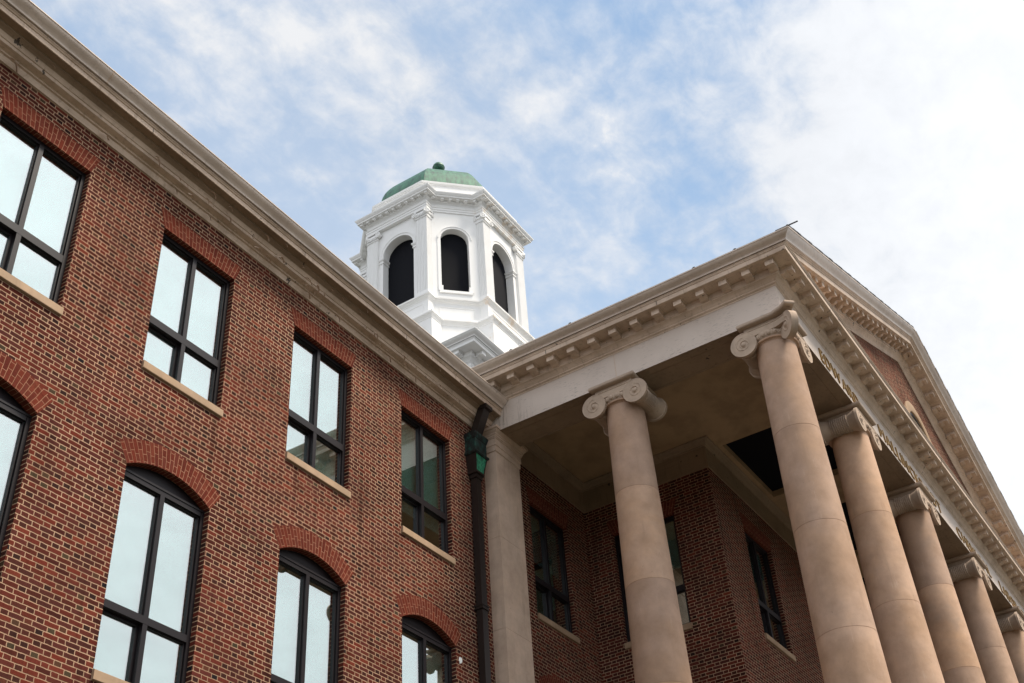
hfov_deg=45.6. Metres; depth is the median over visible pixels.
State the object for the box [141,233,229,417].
window
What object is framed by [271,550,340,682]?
window
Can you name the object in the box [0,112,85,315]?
window
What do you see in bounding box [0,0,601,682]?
brick wing
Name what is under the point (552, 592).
window
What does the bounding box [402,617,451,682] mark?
window
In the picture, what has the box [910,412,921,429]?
round window
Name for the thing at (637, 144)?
sky
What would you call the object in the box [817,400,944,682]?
stone column
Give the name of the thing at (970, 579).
stone column
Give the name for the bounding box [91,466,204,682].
window
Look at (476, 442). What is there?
downspout
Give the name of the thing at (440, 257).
bell cupola
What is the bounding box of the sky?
[31,0,1023,533]
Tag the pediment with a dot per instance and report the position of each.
(887, 337)
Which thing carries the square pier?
on the ground
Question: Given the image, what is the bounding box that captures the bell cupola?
[349,162,534,367]
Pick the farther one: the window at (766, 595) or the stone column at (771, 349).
the window at (766, 595)
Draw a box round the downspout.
[464,403,492,682]
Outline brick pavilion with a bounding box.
[584,467,823,682]
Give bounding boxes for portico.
[471,226,1023,614]
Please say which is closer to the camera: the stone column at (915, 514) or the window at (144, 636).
the window at (144, 636)
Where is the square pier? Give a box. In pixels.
[483,424,534,682]
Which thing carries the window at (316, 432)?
in the brick wing
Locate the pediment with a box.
[784,224,1023,570]
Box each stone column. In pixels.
[582,370,691,682]
[731,300,890,682]
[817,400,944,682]
[886,481,985,682]
[945,551,1018,682]
[994,606,1023,682]
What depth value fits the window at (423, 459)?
22.26 m
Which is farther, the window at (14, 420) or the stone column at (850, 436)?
the stone column at (850, 436)
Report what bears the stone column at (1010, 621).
on the steps
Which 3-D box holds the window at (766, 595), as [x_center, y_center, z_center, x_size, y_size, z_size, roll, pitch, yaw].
[5.501,5.497,26.495,0.257,2.676,1.547,-24,-42,24]
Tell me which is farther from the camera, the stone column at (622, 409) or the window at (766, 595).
the window at (766, 595)
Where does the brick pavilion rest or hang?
on the ground
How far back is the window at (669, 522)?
26.01 m
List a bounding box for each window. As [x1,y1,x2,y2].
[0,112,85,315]
[0,386,31,554]
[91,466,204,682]
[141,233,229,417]
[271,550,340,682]
[285,330,350,498]
[401,410,455,564]
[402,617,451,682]
[529,505,579,643]
[615,515,692,648]
[744,532,796,661]
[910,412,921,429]
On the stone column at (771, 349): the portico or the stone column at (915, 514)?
the portico

